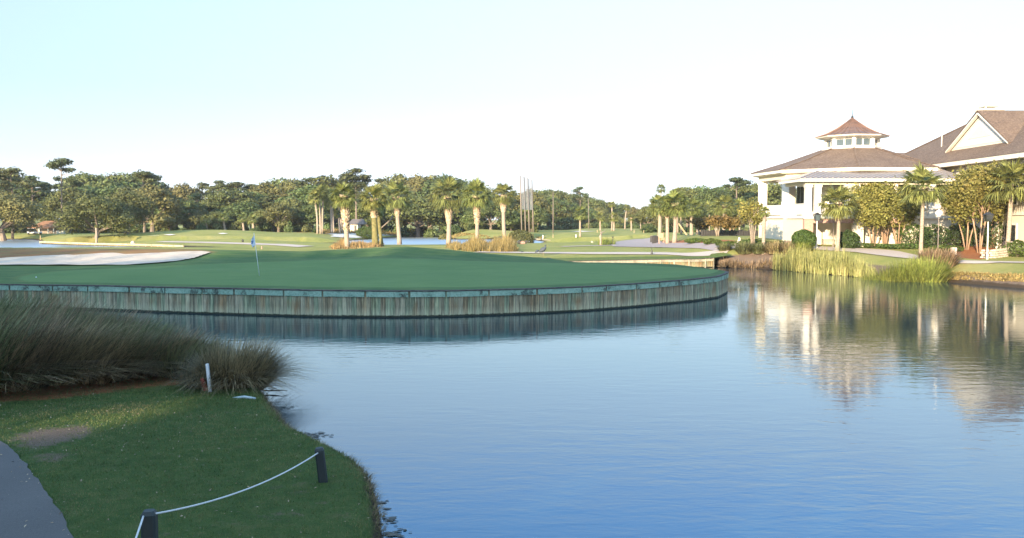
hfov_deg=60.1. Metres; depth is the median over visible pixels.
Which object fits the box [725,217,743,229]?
crepe myrtle
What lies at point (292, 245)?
cart path
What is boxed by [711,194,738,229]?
palm tree
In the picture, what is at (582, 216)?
palm tree
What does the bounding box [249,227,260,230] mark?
shrub
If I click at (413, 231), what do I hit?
shrub
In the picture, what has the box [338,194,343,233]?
palm tree
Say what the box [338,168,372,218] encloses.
pine tree
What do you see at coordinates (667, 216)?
palm tree
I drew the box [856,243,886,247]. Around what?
hedge
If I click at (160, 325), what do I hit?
grass clump
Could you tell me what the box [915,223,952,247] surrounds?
shrub
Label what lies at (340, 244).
straw grass
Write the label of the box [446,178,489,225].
oak tree
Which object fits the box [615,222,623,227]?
shrub
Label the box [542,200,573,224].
oak tree
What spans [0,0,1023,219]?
sky
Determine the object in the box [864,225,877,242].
door
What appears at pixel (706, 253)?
cart path
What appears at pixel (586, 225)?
shrub
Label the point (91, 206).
oak tree
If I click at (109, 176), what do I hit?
oak tree
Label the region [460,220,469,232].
shrub
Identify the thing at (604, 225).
shrub
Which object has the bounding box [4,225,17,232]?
shrub
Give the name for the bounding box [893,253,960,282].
grass clump
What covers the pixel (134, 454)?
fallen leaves
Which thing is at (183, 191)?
oak tree
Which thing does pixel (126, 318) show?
grass clump
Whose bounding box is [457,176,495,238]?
palm tree
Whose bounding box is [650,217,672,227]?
oak tree
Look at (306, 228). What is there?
shrub
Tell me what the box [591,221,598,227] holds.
shrub
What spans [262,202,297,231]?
oak tree
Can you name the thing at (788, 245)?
grass clump
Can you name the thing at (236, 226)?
shrub
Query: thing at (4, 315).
grass clump
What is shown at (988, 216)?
street lamp
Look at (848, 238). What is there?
clipped bush
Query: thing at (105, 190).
oak tree
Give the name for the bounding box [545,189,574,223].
oak tree
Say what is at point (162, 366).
grass clump
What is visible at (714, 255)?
grass bank
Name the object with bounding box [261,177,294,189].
oak tree
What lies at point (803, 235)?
clipped bush
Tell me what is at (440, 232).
shrub
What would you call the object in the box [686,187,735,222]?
oak tree
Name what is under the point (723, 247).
grass clump
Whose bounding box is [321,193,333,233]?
palm tree
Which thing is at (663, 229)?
shrub
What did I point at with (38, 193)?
oak tree
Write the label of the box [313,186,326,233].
palm tree
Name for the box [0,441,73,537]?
cart path
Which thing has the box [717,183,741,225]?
oak tree
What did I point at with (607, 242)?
waterside plants
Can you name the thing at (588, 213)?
range pole
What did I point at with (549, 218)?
oak tree
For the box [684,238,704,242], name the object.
hedge
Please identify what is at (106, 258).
sand bunker
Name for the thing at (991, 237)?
shrub
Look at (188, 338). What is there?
grass clump
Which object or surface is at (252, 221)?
palm tree
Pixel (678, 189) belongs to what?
palm tree
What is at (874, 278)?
grass clump
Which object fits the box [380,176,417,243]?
palm tree
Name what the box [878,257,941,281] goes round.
grass clump
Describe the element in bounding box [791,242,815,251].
grass clump
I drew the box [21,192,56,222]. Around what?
oak tree
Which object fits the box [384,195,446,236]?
oak tree
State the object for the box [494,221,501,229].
shrub
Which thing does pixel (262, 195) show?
oak tree
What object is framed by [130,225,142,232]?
shrub
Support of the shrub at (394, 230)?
on the ground at (552, 240)
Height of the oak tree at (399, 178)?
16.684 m
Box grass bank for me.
[552,252,732,260]
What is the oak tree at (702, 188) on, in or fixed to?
on the ground at (552, 240)
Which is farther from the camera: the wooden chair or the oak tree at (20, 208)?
the oak tree at (20, 208)
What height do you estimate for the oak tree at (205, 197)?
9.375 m
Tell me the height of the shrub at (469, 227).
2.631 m
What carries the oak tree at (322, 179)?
on the ground at (552, 240)
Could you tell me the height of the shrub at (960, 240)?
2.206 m
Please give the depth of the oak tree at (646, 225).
175.42 m
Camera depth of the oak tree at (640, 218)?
203.22 m
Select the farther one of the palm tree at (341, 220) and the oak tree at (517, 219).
the oak tree at (517, 219)
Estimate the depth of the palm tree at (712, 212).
149.47 m
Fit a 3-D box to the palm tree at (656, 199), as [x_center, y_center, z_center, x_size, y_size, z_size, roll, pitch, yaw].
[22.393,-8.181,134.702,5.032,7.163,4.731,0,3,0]
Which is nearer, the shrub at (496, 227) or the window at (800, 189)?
the window at (800, 189)
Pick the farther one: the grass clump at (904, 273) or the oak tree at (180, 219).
the oak tree at (180, 219)
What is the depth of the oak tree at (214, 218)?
182.28 m
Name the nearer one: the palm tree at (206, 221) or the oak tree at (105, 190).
the palm tree at (206, 221)
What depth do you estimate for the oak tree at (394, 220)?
204.54 m
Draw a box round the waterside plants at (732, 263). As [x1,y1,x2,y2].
[716,256,780,268]
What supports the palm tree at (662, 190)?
on the ground at (552, 240)
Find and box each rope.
[135,516,143,537]
[156,452,317,513]
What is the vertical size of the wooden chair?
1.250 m
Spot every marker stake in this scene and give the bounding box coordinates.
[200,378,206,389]
[205,363,211,391]
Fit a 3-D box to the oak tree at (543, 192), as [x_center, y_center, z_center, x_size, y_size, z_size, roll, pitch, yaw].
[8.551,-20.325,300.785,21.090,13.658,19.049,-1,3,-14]
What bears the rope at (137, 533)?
attached to the rope post at (149, 527)
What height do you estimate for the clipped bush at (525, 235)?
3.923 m
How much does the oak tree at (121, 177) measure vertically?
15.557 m
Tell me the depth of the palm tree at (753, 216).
76.13 m
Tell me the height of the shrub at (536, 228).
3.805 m
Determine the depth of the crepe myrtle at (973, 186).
67.29 m
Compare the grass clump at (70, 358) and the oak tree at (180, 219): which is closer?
the grass clump at (70, 358)
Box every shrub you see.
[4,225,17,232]
[14,224,28,232]
[78,226,90,232]
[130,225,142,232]
[170,226,179,230]
[185,222,194,229]
[196,223,207,229]
[212,221,223,229]
[229,222,247,230]
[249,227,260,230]
[257,221,271,231]
[283,221,293,231]
[294,225,301,231]
[301,224,312,231]
[323,222,329,229]
[355,226,378,238]
[383,224,393,232]
[392,224,400,233]
[400,225,410,236]
[408,227,415,235]
[419,226,427,235]
[423,227,436,236]
[435,229,446,236]
[438,233,452,238]
[441,224,454,234]
[451,224,461,233]
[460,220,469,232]
[467,224,474,230]
[479,224,487,228]
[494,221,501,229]
[508,224,524,230]
[526,222,538,231]
[554,225,562,229]
[561,222,571,229]
[569,222,578,228]
[582,223,592,227]
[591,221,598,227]
[598,222,608,227]
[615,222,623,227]
[627,222,639,228]
[642,225,655,232]
[655,227,665,232]
[896,222,928,245]
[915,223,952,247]
[929,244,964,251]
[945,222,979,246]
[977,220,1003,248]
[1001,239,1023,256]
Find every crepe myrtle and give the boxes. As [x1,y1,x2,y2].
[689,217,709,234]
[705,213,736,235]
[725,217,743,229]
[843,181,897,246]
[860,175,903,243]
[882,184,925,243]
[939,161,1004,249]
[951,160,1015,252]
[986,203,1007,247]
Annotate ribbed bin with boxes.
[652,235,657,242]
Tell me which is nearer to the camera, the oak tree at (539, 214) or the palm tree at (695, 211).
the palm tree at (695, 211)
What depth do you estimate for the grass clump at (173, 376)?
20.54 m
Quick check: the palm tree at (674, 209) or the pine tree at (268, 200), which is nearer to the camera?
the palm tree at (674, 209)
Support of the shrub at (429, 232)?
on the ground at (552, 240)
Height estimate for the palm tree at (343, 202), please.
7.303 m
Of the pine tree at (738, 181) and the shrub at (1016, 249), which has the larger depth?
the pine tree at (738, 181)
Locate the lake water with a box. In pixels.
[0,237,1023,537]
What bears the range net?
attached to the net pole at (524, 205)
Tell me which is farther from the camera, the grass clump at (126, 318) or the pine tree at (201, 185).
the pine tree at (201, 185)
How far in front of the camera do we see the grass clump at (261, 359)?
19.55 m
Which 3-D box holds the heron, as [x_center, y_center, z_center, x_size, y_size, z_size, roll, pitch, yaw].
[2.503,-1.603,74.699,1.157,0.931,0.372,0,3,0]
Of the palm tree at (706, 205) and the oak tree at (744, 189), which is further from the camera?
the oak tree at (744, 189)
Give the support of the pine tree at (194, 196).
on the ground at (552, 240)
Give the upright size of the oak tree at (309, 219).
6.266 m
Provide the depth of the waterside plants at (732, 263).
73.25 m
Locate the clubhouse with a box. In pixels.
[751,105,1023,254]
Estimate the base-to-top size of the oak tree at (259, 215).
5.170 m
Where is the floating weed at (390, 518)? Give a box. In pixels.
[277,405,405,536]
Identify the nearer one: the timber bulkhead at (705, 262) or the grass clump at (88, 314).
the grass clump at (88, 314)
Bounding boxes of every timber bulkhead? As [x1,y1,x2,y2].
[0,271,728,317]
[39,241,183,246]
[571,257,713,267]
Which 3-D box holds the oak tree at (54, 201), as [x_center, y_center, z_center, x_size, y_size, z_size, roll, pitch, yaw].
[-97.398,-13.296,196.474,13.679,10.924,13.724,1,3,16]
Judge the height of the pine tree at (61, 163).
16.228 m
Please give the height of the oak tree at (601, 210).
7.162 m
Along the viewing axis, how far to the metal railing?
98.83 m
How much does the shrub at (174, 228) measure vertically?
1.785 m
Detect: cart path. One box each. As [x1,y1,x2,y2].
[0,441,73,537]
[159,241,307,246]
[479,250,728,258]
[715,243,1023,262]
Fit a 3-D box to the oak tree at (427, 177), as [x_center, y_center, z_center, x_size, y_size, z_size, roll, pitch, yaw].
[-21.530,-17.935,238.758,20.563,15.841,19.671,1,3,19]
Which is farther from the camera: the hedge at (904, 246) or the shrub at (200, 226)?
the shrub at (200, 226)
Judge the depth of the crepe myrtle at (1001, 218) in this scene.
70.12 m
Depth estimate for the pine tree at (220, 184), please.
228.44 m
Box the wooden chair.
[658,232,663,242]
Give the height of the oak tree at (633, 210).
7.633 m
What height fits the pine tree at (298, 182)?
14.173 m
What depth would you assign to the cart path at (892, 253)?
69.04 m
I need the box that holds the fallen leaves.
[0,387,365,537]
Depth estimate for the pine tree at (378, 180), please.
240.04 m
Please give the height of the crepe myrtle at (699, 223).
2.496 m
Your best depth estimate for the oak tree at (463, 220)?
204.95 m
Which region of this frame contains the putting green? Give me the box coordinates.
[0,247,724,289]
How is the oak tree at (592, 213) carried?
on the ground at (552, 240)
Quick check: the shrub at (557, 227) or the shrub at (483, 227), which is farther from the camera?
the shrub at (557, 227)
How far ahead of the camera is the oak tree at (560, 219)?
260.26 m
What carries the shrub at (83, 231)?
on the ground at (552, 240)
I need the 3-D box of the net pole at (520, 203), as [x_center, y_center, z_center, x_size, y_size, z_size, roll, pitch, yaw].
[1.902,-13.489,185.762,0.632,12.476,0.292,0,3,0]
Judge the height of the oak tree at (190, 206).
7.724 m
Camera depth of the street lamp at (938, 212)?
65.83 m
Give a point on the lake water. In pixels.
(758, 403)
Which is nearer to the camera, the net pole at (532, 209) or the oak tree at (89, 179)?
the net pole at (532, 209)
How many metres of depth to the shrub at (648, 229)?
168.41 m
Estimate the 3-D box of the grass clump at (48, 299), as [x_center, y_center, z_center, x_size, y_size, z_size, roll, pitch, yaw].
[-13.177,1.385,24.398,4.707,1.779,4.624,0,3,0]
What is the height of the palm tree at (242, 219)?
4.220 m
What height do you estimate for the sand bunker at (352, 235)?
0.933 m
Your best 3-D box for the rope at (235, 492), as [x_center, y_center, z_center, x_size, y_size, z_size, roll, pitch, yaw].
[-3.074,2.469,10.489,0.019,0.491,4.052,1,3,10]
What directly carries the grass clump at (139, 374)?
on the ground at (552, 240)
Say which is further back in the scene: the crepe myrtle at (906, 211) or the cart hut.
the cart hut
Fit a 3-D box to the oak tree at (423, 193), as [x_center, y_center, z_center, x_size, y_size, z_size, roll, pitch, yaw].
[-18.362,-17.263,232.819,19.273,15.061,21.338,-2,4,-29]
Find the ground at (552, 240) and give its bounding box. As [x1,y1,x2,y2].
[0,220,1023,537]
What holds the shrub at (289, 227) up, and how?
on the ground at (552, 240)
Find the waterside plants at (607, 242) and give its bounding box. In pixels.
[596,238,615,244]
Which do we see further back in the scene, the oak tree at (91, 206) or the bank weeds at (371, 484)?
the oak tree at (91, 206)
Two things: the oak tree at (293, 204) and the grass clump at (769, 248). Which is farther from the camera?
the oak tree at (293, 204)
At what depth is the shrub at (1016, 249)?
65.70 m
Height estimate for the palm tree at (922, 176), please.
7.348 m
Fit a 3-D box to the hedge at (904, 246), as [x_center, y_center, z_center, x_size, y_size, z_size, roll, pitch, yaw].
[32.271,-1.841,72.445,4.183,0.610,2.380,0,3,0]
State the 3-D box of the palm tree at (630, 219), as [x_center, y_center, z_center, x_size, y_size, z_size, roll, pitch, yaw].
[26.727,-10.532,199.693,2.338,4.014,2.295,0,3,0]
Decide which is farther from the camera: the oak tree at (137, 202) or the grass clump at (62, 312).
the oak tree at (137, 202)
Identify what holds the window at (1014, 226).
in the clubhouse
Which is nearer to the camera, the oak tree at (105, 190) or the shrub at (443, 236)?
the shrub at (443, 236)
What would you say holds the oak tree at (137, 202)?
on the ground at (552, 240)
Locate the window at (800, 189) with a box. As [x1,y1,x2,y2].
[796,186,803,214]
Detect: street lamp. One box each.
[813,212,820,247]
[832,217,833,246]
[935,209,942,246]
[983,210,993,258]
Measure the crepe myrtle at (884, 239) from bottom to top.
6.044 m
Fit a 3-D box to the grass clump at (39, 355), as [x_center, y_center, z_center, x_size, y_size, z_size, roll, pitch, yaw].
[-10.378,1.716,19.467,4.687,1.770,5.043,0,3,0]
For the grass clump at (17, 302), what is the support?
on the ground at (552, 240)
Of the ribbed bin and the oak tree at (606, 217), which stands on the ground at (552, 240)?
the oak tree at (606, 217)
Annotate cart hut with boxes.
[30,221,75,233]
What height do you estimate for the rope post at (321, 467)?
0.601 m
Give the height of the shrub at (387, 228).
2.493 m
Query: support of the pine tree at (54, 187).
on the ground at (552, 240)
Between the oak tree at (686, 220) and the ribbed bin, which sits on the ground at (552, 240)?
the oak tree at (686, 220)
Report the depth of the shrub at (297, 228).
184.88 m
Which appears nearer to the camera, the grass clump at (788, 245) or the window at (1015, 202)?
the window at (1015, 202)
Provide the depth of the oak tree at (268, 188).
225.10 m
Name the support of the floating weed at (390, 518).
on the lake water
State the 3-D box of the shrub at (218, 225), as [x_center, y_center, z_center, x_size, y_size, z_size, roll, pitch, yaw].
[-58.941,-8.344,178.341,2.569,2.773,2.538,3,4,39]
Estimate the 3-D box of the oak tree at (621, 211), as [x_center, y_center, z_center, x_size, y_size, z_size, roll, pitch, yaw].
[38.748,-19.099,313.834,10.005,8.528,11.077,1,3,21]
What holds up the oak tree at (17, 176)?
on the ground at (552, 240)
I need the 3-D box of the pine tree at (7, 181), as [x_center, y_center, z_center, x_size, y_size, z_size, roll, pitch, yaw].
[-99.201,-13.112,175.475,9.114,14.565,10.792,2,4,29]
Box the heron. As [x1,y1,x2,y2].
[535,245,548,255]
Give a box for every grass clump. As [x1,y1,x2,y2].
[0,287,104,319]
[0,288,61,321]
[0,298,46,324]
[0,302,86,344]
[0,304,114,391]
[0,305,137,392]
[2,311,175,385]
[9,302,123,339]
[19,293,145,321]
[45,300,147,329]
[48,315,161,347]
[50,323,181,384]
[77,305,183,334]
[94,320,198,375]
[107,331,196,378]
[108,314,210,343]
[133,321,223,364]
[145,330,246,377]
[145,332,327,398]
[149,347,192,376]
[157,355,230,378]
[174,359,271,389]
[245,363,307,401]
[716,242,732,250]
[731,240,754,253]
[751,242,766,253]
[761,239,786,253]
[773,240,801,252]
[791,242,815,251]
[855,272,892,280]
[870,264,908,281]
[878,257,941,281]
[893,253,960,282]
[913,247,967,268]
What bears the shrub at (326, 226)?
on the ground at (552, 240)
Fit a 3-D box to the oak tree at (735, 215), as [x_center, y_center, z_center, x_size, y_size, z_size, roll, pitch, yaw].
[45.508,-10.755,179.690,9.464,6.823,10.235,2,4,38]
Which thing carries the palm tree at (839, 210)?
on the ground at (552, 240)
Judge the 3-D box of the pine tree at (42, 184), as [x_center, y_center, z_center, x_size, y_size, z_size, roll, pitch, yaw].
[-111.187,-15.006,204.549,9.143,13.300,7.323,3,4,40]
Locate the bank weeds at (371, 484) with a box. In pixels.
[259,389,395,537]
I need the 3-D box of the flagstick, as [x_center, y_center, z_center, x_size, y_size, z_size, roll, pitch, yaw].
[-12.982,-0.692,44.816,0.421,2.275,0.112,0,3,0]
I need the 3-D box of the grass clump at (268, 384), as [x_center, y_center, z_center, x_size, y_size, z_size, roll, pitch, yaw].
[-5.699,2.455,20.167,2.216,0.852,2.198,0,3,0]
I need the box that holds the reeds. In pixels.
[772,243,877,277]
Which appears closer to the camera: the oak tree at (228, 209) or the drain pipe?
the drain pipe
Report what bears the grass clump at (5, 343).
on the ground at (552, 240)
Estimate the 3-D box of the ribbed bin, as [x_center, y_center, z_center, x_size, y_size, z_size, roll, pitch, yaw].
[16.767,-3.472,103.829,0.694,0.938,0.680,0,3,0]
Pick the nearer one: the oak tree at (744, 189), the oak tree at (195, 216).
the oak tree at (195, 216)
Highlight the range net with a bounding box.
[521,176,531,209]
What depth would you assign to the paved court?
95.41 m
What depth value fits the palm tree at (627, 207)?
229.46 m
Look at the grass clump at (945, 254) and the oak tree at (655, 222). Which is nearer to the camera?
the grass clump at (945, 254)
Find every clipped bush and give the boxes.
[509,229,534,242]
[791,229,816,246]
[840,229,860,247]
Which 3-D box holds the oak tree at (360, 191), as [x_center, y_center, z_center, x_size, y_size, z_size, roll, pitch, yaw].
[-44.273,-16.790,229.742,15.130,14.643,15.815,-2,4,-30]
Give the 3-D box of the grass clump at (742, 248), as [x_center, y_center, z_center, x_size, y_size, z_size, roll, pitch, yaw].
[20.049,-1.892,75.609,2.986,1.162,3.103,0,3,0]
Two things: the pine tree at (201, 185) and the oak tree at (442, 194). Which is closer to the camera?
the oak tree at (442, 194)
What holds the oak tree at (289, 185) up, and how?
on the ground at (552, 240)
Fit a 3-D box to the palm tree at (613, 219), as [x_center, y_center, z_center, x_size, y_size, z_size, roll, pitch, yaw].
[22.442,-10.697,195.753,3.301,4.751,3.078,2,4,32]
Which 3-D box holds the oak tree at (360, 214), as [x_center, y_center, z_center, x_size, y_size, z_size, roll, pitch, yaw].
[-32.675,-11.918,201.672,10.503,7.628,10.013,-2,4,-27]
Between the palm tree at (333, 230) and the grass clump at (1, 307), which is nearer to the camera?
the grass clump at (1, 307)
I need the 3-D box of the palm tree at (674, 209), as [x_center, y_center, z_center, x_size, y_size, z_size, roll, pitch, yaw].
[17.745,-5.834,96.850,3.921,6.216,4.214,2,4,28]
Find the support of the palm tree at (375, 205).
on the ground at (552, 240)
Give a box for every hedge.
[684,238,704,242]
[702,238,720,244]
[715,240,740,245]
[738,238,767,244]
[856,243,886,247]
[879,243,929,248]
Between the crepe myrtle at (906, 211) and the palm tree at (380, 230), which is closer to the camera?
the crepe myrtle at (906, 211)
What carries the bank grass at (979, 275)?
on the ground at (552, 240)
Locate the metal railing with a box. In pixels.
[701,230,758,235]
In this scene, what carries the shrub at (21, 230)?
on the ground at (552, 240)
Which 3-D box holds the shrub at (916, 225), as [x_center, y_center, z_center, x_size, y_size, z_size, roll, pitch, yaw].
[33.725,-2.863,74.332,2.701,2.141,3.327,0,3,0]
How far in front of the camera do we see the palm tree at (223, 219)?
177.51 m
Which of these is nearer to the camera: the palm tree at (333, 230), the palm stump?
the palm stump
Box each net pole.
[520,176,521,229]
[524,177,525,229]
[527,180,529,231]
[532,181,533,231]
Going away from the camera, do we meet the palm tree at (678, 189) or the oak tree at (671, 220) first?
the palm tree at (678, 189)
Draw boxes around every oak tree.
[0,172,39,224]
[0,184,39,223]
[0,189,49,240]
[4,186,56,223]
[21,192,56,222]
[34,185,95,226]
[48,193,138,237]
[51,171,106,226]
[57,185,106,224]
[86,182,121,224]
[88,172,175,215]
[96,181,164,226]
[97,172,141,224]
[97,188,158,233]
[131,183,184,231]
[156,199,208,226]
[157,211,190,230]
[166,181,206,227]
[186,209,216,229]
[199,193,229,211]
[200,211,235,227]
[202,187,268,211]
[213,205,249,225]
[225,200,262,225]
[231,190,273,227]
[247,209,273,226]
[248,180,285,200]
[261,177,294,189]
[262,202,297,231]
[274,177,302,193]
[274,184,337,227]
[274,187,300,220]
[274,197,311,226]
[291,204,329,231]
[301,174,364,225]
[310,195,358,224]
[323,177,369,224]
[329,193,364,217]
[349,202,388,225]
[374,171,409,227]
[382,195,420,226]
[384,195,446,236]
[391,173,437,228]
[399,173,429,195]
[409,192,463,229]
[412,175,465,197]
[442,191,480,224]
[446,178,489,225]
[457,208,484,223]
[464,200,518,229]
[480,184,494,217]
[499,213,524,230]
[509,188,552,219]
[516,204,551,231]
[534,190,549,223]
[539,205,556,225]
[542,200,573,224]
[544,195,578,225]
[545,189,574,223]
[566,192,584,205]
[571,208,597,222]
[581,198,608,219]
[589,205,609,222]
[597,213,615,222]
[603,201,615,213]
[613,203,630,217]
[616,216,626,223]
[624,206,638,219]
[631,206,657,224]
[639,223,656,230]
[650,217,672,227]
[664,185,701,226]
[664,215,685,227]
[669,203,707,226]
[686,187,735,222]
[687,185,710,197]
[715,184,773,226]
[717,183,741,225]
[720,200,758,225]
[739,183,796,204]
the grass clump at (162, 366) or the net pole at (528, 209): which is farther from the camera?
the net pole at (528, 209)
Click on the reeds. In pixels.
(803, 261)
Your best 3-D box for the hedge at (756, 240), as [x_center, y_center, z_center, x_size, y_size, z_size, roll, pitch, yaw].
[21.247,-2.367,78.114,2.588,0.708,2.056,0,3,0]
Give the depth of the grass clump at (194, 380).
19.27 m
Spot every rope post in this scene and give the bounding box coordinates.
[140,509,157,537]
[315,447,327,482]
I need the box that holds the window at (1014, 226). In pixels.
[1004,223,1017,242]
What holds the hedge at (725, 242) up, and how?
on the ground at (552, 240)
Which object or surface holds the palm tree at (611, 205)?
on the ground at (552, 240)
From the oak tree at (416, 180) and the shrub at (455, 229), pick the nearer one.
the shrub at (455, 229)
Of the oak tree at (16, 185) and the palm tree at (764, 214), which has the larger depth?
the oak tree at (16, 185)
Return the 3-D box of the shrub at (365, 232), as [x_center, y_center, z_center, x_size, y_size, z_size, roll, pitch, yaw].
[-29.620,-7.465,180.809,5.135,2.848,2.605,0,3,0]
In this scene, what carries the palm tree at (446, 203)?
on the ground at (552, 240)
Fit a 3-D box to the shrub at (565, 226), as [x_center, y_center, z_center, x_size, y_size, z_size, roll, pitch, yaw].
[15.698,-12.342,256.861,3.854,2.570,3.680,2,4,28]
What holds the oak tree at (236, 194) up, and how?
on the ground at (552, 240)
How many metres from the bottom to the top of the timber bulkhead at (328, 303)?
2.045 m
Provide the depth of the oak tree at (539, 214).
203.36 m
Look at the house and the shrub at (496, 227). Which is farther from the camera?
the shrub at (496, 227)
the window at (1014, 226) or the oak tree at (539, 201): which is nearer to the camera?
the window at (1014, 226)
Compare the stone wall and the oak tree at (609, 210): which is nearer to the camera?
the stone wall
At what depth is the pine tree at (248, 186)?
232.03 m
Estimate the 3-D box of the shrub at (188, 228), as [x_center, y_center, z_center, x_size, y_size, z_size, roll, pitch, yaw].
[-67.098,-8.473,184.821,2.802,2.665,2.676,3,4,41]
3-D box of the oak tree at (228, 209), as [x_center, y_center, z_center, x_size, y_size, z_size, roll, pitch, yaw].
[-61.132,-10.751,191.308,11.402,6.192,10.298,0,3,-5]
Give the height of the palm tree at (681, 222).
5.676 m
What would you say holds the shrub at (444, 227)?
on the ground at (552, 240)
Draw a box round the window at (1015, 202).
[1006,182,1018,205]
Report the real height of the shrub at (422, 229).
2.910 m
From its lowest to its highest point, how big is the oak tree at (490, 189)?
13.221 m
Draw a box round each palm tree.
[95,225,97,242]
[200,214,210,228]
[217,210,228,229]
[237,213,247,230]
[246,214,256,227]
[306,190,322,233]
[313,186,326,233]
[316,183,330,233]
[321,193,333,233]
[325,180,360,247]
[327,187,334,232]
[334,209,341,233]
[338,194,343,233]
[357,183,390,244]
[377,211,383,245]
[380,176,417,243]
[423,173,470,243]
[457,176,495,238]
[489,181,517,237]
[572,205,589,236]
[596,211,605,230]
[608,201,615,230]
[608,211,619,230]
[622,204,630,228]
[626,214,634,230]
[644,193,673,235]
[656,183,666,218]
[656,197,673,243]
[658,188,690,242]
[675,187,682,232]
[677,203,685,233]
[680,195,704,234]
[694,205,708,234]
[703,200,713,230]
[707,199,720,229]
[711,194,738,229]
[728,198,745,229]
[735,198,767,244]
[759,206,770,254]
[814,185,861,250]
[893,162,949,253]
[981,158,1023,255]
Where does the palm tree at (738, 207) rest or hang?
on the ground at (552, 240)
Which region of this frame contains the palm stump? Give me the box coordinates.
[599,231,603,244]
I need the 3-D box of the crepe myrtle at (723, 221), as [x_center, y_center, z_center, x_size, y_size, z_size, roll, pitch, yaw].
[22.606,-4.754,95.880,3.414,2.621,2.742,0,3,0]
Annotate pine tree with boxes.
[0,166,38,239]
[10,175,50,223]
[43,158,85,230]
[50,178,70,189]
[115,171,162,231]
[185,193,203,201]
[193,182,214,195]
[202,180,229,192]
[224,181,247,199]
[242,184,256,228]
[260,194,280,205]
[290,177,314,190]
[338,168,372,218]
[363,177,388,190]
[569,186,588,210]
[716,176,752,198]
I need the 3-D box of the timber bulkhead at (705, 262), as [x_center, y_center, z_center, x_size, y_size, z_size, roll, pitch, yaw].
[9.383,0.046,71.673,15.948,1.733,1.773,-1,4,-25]
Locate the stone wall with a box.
[980,245,1013,257]
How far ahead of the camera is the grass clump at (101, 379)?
19.86 m
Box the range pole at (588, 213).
[588,198,588,229]
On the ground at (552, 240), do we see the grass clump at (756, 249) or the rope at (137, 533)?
the grass clump at (756, 249)
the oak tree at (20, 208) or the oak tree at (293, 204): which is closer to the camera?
the oak tree at (20, 208)
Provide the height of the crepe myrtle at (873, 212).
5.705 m
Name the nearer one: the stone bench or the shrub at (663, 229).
the stone bench
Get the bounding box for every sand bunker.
[0,251,208,264]
[323,233,386,237]
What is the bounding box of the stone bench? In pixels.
[822,239,834,244]
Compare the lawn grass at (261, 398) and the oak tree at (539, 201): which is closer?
the lawn grass at (261, 398)
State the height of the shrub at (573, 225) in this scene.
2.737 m
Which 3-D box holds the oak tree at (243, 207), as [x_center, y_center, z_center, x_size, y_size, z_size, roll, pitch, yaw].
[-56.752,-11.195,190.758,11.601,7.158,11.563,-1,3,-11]
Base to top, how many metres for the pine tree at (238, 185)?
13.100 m
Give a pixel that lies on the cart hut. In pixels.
(47, 228)
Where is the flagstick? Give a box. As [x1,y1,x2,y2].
[251,235,259,274]
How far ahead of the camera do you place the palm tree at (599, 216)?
204.19 m
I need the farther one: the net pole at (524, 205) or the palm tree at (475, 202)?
the net pole at (524, 205)
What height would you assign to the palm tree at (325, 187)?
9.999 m
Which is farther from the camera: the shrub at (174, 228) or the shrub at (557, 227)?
the shrub at (557, 227)
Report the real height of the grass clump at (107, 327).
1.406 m
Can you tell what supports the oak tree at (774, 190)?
on the ground at (552, 240)
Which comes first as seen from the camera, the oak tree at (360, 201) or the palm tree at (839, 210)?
the palm tree at (839, 210)
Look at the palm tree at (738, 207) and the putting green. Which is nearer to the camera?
the putting green
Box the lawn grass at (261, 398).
[0,375,379,537]
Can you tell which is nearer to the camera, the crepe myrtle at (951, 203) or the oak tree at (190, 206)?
the crepe myrtle at (951, 203)
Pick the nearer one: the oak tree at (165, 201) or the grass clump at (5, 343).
the grass clump at (5, 343)
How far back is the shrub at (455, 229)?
202.08 m
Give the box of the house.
[349,219,366,230]
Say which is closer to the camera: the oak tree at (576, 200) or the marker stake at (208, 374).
the marker stake at (208, 374)
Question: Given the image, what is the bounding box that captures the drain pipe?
[232,396,255,398]
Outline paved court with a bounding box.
[611,238,717,249]
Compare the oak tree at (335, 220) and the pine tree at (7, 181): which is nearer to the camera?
the pine tree at (7, 181)
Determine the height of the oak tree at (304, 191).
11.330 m
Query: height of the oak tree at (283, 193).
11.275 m
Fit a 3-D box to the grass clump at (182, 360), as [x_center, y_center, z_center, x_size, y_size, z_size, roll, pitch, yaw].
[-7.547,2.043,21.399,3.145,0.980,3.024,-3,4,-42]
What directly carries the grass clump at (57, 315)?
on the ground at (552, 240)
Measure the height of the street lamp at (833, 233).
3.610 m
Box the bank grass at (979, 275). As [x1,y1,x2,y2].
[945,271,1023,281]
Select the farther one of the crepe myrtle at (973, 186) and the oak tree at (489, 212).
the oak tree at (489, 212)
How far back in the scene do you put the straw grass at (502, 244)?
85.95 m
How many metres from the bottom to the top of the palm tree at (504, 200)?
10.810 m
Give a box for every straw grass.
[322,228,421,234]
[329,235,384,248]
[445,230,519,251]
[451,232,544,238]
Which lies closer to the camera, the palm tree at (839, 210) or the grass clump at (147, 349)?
the grass clump at (147, 349)
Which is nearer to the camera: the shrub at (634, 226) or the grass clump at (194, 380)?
the grass clump at (194, 380)
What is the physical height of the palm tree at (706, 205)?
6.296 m

